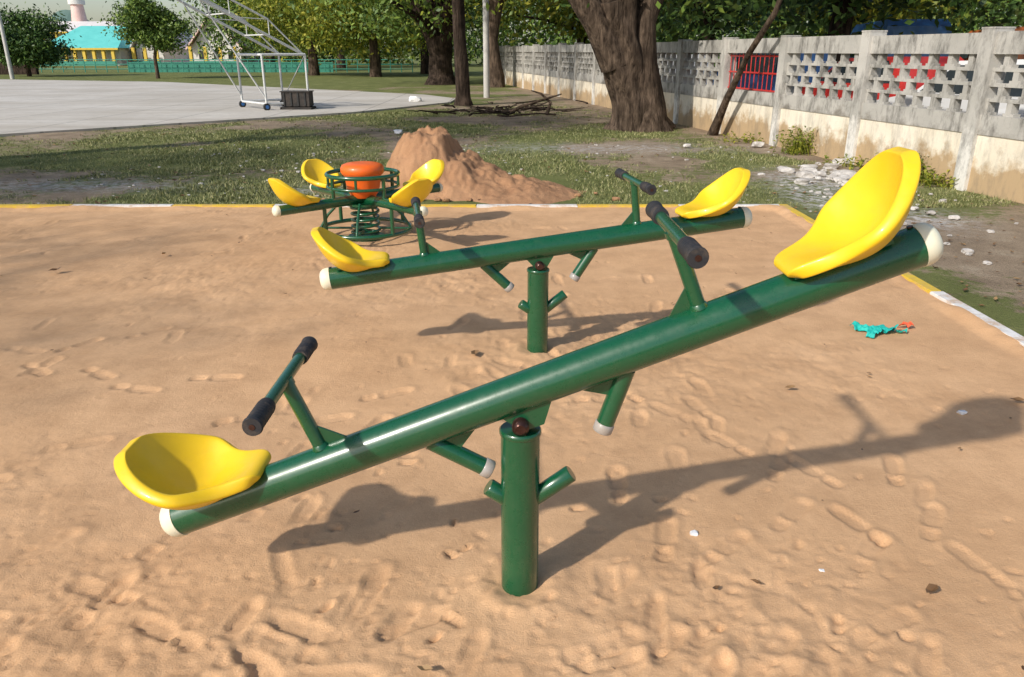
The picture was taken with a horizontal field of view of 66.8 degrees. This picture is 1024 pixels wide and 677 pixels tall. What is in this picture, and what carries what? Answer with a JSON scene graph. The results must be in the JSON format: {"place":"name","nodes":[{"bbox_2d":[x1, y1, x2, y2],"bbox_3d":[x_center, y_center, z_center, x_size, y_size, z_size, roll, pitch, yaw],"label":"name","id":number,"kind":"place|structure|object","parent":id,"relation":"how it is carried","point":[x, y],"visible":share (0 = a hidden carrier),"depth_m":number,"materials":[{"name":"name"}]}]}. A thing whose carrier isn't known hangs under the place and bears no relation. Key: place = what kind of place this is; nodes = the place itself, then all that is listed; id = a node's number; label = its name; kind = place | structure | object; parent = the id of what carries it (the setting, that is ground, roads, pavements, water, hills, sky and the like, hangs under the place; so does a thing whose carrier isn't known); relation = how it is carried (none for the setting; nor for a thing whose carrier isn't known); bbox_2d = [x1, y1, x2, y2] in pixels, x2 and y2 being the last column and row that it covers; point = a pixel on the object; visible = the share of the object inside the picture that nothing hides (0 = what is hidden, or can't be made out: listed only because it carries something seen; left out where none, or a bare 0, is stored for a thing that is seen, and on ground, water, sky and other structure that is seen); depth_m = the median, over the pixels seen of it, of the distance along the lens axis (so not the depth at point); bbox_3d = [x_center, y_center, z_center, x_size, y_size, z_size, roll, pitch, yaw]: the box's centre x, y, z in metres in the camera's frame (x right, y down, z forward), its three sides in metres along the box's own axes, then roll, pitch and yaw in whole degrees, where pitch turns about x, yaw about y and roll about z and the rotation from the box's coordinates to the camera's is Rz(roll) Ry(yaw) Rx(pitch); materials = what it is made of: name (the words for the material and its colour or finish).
{"place":"outdoors","nodes":[
{"label":"outdoors","id":0,"kind":"place"},
{"bbox_2d":[0,62,38,74],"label":"wall","id":1,"kind":"structure","parent":0,"point":[20,71],"depth_m":54.84,"materials":[{"name":"grey concrete"}]},
{"bbox_2d":[52,10,192,35],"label":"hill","id":2,"kind":"structure","parent":0,"point":[67,14],"depth_m":550.75,"materials":[{"name":"green plant"}]},
{"bbox_2d":[0,0,1020,51],"label":"sky","id":3,"kind":"structure","parent":0,"point":[94,9],"materials":[{"name":"white"}]},
{"bbox_2d":[0,52,1023,336],"bbox_3d":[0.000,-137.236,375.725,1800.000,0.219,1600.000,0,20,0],"label":"ground","id":4,"kind":"structure","parent":0,"point":[972,272],"depth_m":11.87,"materials":[{"name":"green plant"}]},
{"bbox_2d":[0,13,14,78],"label":"street lamp","id":5,"kind":"object","parent":4,"relation":"on","point":[8,59],"visible":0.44,"depth_m":45.40,"materials":[{"name":"metal"}]},
{"bbox_2d":[0,1,92,75],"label":"round tree","id":6,"kind":"object","parent":4,"relation":"on","point":[28,46],"visible":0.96,"depth_m":49.61,"materials":[{"name":"green plant"}]},
{"bbox_2d":[3,21,130,40],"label":"long hall","id":7,"kind":"structure","parent":4,"relation":"on","point":[77,24],"depth_m":115.85,"materials":[{"name":"white glass"}]},
{"bbox_2d":[67,0,87,20],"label":"pink tower","id":8,"kind":"structure","parent":4,"relation":"on","point":[78,13],"depth_m":117.39,"materials":[{"name":"pink paint"}]},
{"bbox_2d":[46,26,137,65],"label":"teal roof hall","id":9,"kind":"structure","parent":4,"relation":"on","point":[93,42],"depth_m":89.26,"materials":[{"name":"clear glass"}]},
{"bbox_2d":[90,0,203,78],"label":"round tree","id":10,"kind":"object","parent":4,"relation":"on","point":[153,25],"visible":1,"depth_m":45.34,"materials":[{"name":"green plant"}]},
{"bbox_2d":[129,31,193,61],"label":"white roof hall","id":11,"kind":"structure","parent":4,"relation":"on","point":[144,54],"depth_m":91.25,"materials":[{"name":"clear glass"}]},
{"bbox_2d":[185,12,260,61],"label":"pavilion","id":12,"kind":"structure","parent":4,"relation":"on","point":[195,54],"depth_m":89.82,"materials":[{"name":"white glass"}]},
{"bbox_2d":[40,59,412,71],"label":"green fence","id":13,"kind":"object","parent":4,"relation":"on","point":[215,66],"visible":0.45,"depth_m":60.62,"materials":[{"name":"metal"}]},
{"bbox_2d":[0,79,454,136],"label":"concrete court","id":14,"kind":"object","parent":4,"relation":"on","point":[27,107],"visible":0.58,"depth_m":23.40,"materials":[{"name":"grey concrete"}]},
{"bbox_2d":[176,0,315,109],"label":"basketball stand","id":15,"kind":"object","parent":14,"relation":"on","point":[296,100],"visible":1,"depth_m":21.25,"materials":[{"name":"white metal"}]},
{"bbox_2d":[156,0,324,61],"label":"leafy tree","id":16,"kind":"object","parent":4,"relation":"on","point":[218,36],"visible":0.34,"depth_m":64.00,"materials":[{"name":"green plant"}]},
{"bbox_2d":[205,0,372,75],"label":"yellow green tree","id":17,"kind":"object","parent":4,"relation":"on","point":[271,10],"visible":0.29,"depth_m":51.28,"materials":[{"name":"green plant"}]},
{"bbox_2d":[248,7,392,67],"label":"leafy tree","id":18,"kind":"object","parent":4,"relation":"on","point":[340,56],"visible":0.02,"depth_m":76.84,"materials":[{"name":"green plant"}]},
{"bbox_2d":[267,0,465,76],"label":"yellow green tree","id":19,"kind":"object","parent":4,"relation":"on","point":[338,39],"visible":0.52,"depth_m":48.59,"materials":[{"name":"green plant"}]},
{"bbox_2d":[260,0,566,84],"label":"forked tree","id":20,"kind":"object","parent":4,"relation":"on","point":[438,38],"visible":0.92,"depth_m":37.09,"materials":[{"name":"green plant"}]},
{"bbox_2d":[358,0,513,105],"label":"slim tree","id":21,"kind":"object","parent":4,"relation":"on","point":[462,82],"visible":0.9,"depth_m":22.93,"materials":[{"name":"brown plant"}]},
{"bbox_2d":[377,0,507,73],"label":"yellow green tree","id":22,"kind":"object","parent":4,"relation":"on","point":[424,67],"visible":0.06,"depth_m":56.20,"materials":[{"name":"green plant"}]},
{"bbox_2d":[351,0,583,87],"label":"shade tree","id":23,"kind":"object","parent":4,"relation":"on","point":[497,76],"visible":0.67,"depth_m":34.95,"materials":[{"name":"green plant"}]},
{"bbox_2d":[322,188,619,201],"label":"sand clods","id":24,"kind":"object","parent":4,"relation":"on","point":[436,198],"visible":0.23,"depth_m":8.55,"materials":[{"name":"beige sand"}]},
{"bbox_2d":[380,125,586,203],"bbox_3d":[-0.504,-2.257,9.614,4.192,0.753,3.160,0,20,0],"label":"sand mound","id":25,"kind":"object","parent":4,"relation":"on","point":[473,175],"visible":0.41,"depth_m":8.80,"materials":[{"name":"beige sand"}]},
{"bbox_2d":[483,0,489,97],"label":"utility pole","id":26,"kind":"object","parent":4,"relation":"on","point":[486,77],"visible":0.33,"depth_m":27.03,"materials":[{"name":"concrete"}]},
{"bbox_2d":[37,144,956,203],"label":"scattered stones","id":27,"kind":"object","parent":4,"relation":"on","point":[389,152],"visible":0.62,"depth_m":10.83,"materials":[{"name":"grey stone"}]},
{"bbox_2d":[0,205,1023,676],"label":"sand","id":28,"kind":"structure","parent":4,"relation":"on","point":[740,459],"depth_m":3.05,"materials":[{"name":"beige sand"}]},
{"bbox_2d":[268,159,444,241],"bbox_3d":[-1.290,-1.159,6.800,1.322,0.755,1.322,0,20,1],"label":"spring carousel","id":29,"kind":"object","parent":28,"relation":"on","point":[361,180],"visible":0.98,"depth_m":6.59,"materials":[{"name":"green paint"}]},
{"bbox_2d":[114,146,943,596],"bbox_3d":[-0.003,0.281,2.236,2.256,1.621,0.587,0,20,0],"label":"seesaw","id":30,"kind":"object","parent":28,"relation":"on","point":[854,238],"visible":0.98,"depth_m":2.15,"materials":[{"name":"green paint"}]},
{"bbox_2d":[311,167,751,352],"bbox_3d":[0.144,-0.218,4.206,2.334,1.341,0.587,-3,21,-8],"label":"seesaw","id":31,"kind":"object","parent":28,"relation":"on","point":[709,209],"visible":0.99,"depth_m":4.08,"materials":[{"name":"green paint"}]},
{"bbox_2d":[849,321,913,338],"bbox_3d":[2.201,-0.059,4.547,0.368,0.047,0.226,0,20,0],"label":"teal cloth scrap","id":32,"kind":"object","parent":28,"relation":"on","point":[872,330],"visible":1,"depth_m":4.56,"materials":[{"name":"teal fabric"}]},
{"bbox_2d":[0,204,1023,345],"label":"sandbox curb","id":33,"kind":"structure","parent":4,"relation":"on","point":[934,291],"depth_m":8.14,"materials":[{"name":"white paint"}]},
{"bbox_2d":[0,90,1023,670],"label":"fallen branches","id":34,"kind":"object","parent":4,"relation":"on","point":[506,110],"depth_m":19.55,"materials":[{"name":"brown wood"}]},
{"bbox_2d":[465,0,687,46],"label":"roadside tree","id":35,"kind":"object","parent":4,"relation":"on","point":[580,36],"visible":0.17,"depth_m":42.07,"materials":[{"name":"green plant"}]},
{"bbox_2d":[192,0,1023,65],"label":"distant trees","id":36,"kind":"object","parent":4,"relation":"on","point":[471,43],"visible":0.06,"depth_m":88.11,"materials":[{"name":"green plant"}]},
{"bbox_2d":[507,0,726,44],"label":"roadside tree","id":37,"kind":"object","parent":4,"relation":"on","point":[560,40],"visible":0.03,"depth_m":50.45,"materials":[{"name":"green plant"}]},
{"bbox_2d":[448,0,810,132],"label":"tree","id":38,"kind":"object","parent":4,"relation":"on","point":[621,34],"visible":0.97,"depth_m":15.38,"materials":[{"name":"green plant"}]},
{"bbox_2d":[394,96,966,571],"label":"litter","id":39,"kind":"object","parent":4,"relation":"on","point":[692,532],"visible":0.96,"depth_m":15.27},
{"bbox_2d":[538,0,831,58],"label":"roadside tree","id":40,"kind":"object","parent":4,"relation":"on","point":[708,23],"visible":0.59,"depth_m":28.37,"materials":[{"name":"green plant"}]},
{"bbox_2d":[718,131,762,143],"bbox_3d":[4.146,-3.666,14.091,0.796,0.224,0.880,0,20,0],"label":"weed plant","id":41,"kind":"object","parent":4,"relation":"on","point":[745,140],"visible":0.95,"depth_m":13.94,"materials":[{"name":"green plant"}]},
{"bbox_2d":[707,0,782,135],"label":"leaning tree","id":42,"kind":"object","parent":4,"relation":"on","point":[714,128],"visible":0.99,"depth_m":13.96,"materials":[{"name":"brown plant"}]},
{"bbox_2d":[499,26,1023,203],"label":"breeze block wall","id":43,"kind":"structure","parent":4,"relation":"on","point":[977,146],"depth_m":11.11,"materials":[{"name":"grey concrete"}]},
{"bbox_2d":[727,53,778,92],"bbox_3d":[4.428,-4.858,14.170,0.036,0.640,2.086,-4,21,-10],"label":"red grille","id":44,"kind":"object","parent":43,"relation":"attached to","point":[754,72],"visible":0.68,"depth_m":14.11,"materials":[{"name":"metal"}]},
{"bbox_2d":[706,53,832,90],"bbox_3d":[6.498,-6.663,19.939,1.548,1.763,4.068,-4,21,-9],"label":"parked van","id":45,"kind":"object","parent":4,"relation":"on","point":[770,71],"visible":0.02,"depth_m":18.62,"materials":[{"name":"blue paint"}]},
{"bbox_2d":[769,126,817,155],"bbox_3d":[4.573,-3.200,12.486,0.885,0.453,0.842,0,20,0],"label":"weed plant","id":46,"kind":"object","parent":4,"relation":"on","point":[795,148],"visible":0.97,"depth_m":12.40,"materials":[{"name":"green plant"}]},
{"bbox_2d":[666,0,991,37],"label":"roadside tree","id":47,"kind":"object","parent":4,"relation":"on","point":[872,11],"visible":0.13,"depth_m":31.68,"materials":[{"name":"green plant"}]},
{"bbox_2d":[656,8,1009,66],"bbox_3d":[26.078,-17.306,45.380,42.238,4.455,27.755,0,20,0],"label":"hedge","id":48,"kind":"object","parent":4,"relation":"on","point":[752,35],"visible":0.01,"depth_m":39.85,"materials":[{"name":"green plant"}]},
{"bbox_2d":[821,153,870,169],"bbox_3d":[4.887,-2.520,11.043,0.837,0.190,0.846,-7,21,-19],"label":"weed plant","id":49,"kind":"object","parent":4,"relation":"on","point":[860,163],"visible":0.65,"depth_m":11.04,"materials":[{"name":"green plant"}]},
{"bbox_2d":[683,141,1017,264],"bbox_3d":[3.960,-1.965,9.667,2.061,0.140,7.865,0,20,0],"label":"rubble pile","id":50,"kind":"object","parent":4,"relation":"on","point":[842,177],"visible":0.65,"depth_m":10.11,"materials":[{"name":"stone"}]},
{"bbox_2d":[695,0,1017,62],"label":"roadside tree","id":51,"kind":"object","parent":4,"relation":"on","point":[844,13],"visible":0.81,"depth_m":19.90,"materials":[{"name":"green plant"}]},
{"bbox_2d":[740,0,1023,37],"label":"roadside tree","id":52,"kind":"object","parent":4,"relation":"on","point":[998,7],"visible":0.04,"depth_m":41.48,"materials":[{"name":"green plant"}]},
{"bbox_2d":[802,57,964,99],"bbox_3d":[7.300,-4.782,15.291,1.800,1.460,4.360,-4,21,-9],"label":"parked car","id":53,"kind":"object","parent":4,"relation":"on","point":[931,72],"visible":0.02,"depth_m":13.96,"materials":[{"name":"red paint"}]},
{"bbox_2d":[850,19,951,57],"bbox_3d":[11.603,-8.514,24.058,2.088,2.378,5.487,4,21,9],"label":"parked van","id":54,"kind":"object","parent":4,"relation":"on","point":[923,26],"visible":0.06,"depth_m":21.32,"materials":[{"name":"blue paint"}]},
{"bbox_2d":[873,152,933,183],"bbox_3d":[5.042,-2.180,9.856,0.792,0.368,0.994,0,20,0],"label":"weed plant","id":55,"kind":"object","parent":4,"relation":"on","point":[924,167],"visible":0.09,"depth_m":9.73,"materials":[{"name":"green plant"}]},
{"bbox_2d":[918,168,959,188],"bbox_3d":[5.237,-1.960,9.502,0.882,0.217,0.584,7,21,19],"label":"weed plant","id":56,"kind":"object","parent":4,"relation":"on","point":[938,178],"visible":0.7,"depth_m":9.47,"materials":[{"name":"green plant"}]},
{"bbox_2d":[866,0,1023,32],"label":"roadside tree","id":57,"kind":"object","parent":4,"relation":"on","point":[999,14],"visible":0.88,"depth_m":18.15,"materials":[{"name":"green plant"}]},
{"bbox_2d":[876,59,1023,116],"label":"parked car","id":58,"kind":"object","parent":4,"relation":"on","point":[1015,93],"visible":0.02,"depth_m":11.03,"materials":[{"name":"white paint"}]},
{"bbox_2d":[907,0,1023,26],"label":"roadside tree","id":59,"kind":"object","parent":4,"relation":"on","point":[1003,11],"visible":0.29,"depth_m":31.99,"materials":[{"name":"green plant"}]},
{"bbox_2d":[945,1,1023,26],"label":"roadside tree","id":60,"kind":"object","parent":4,"relation":"on","point":[1018,13],"visible":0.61,"depth_m":26.24,"materials":[{"name":"green plant"}]},
{"bbox_2d":[960,27,1023,60],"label":"parked van","id":61,"kind":"object","parent":4,"relation":"on","point":[965,57],"visible":0.02,"depth_m":26.47,"materials":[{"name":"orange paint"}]},
{"bbox_2d":[659,54,710,83],"bbox_3d":[5.100,-8.459,25.232,1.800,1.460,4.360,-4,21,-9],"label":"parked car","id":62,"kind":"object","parent":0,"point":[690,70],"visible":0.01,"depth_m":23.57,"materials":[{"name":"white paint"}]}
]}

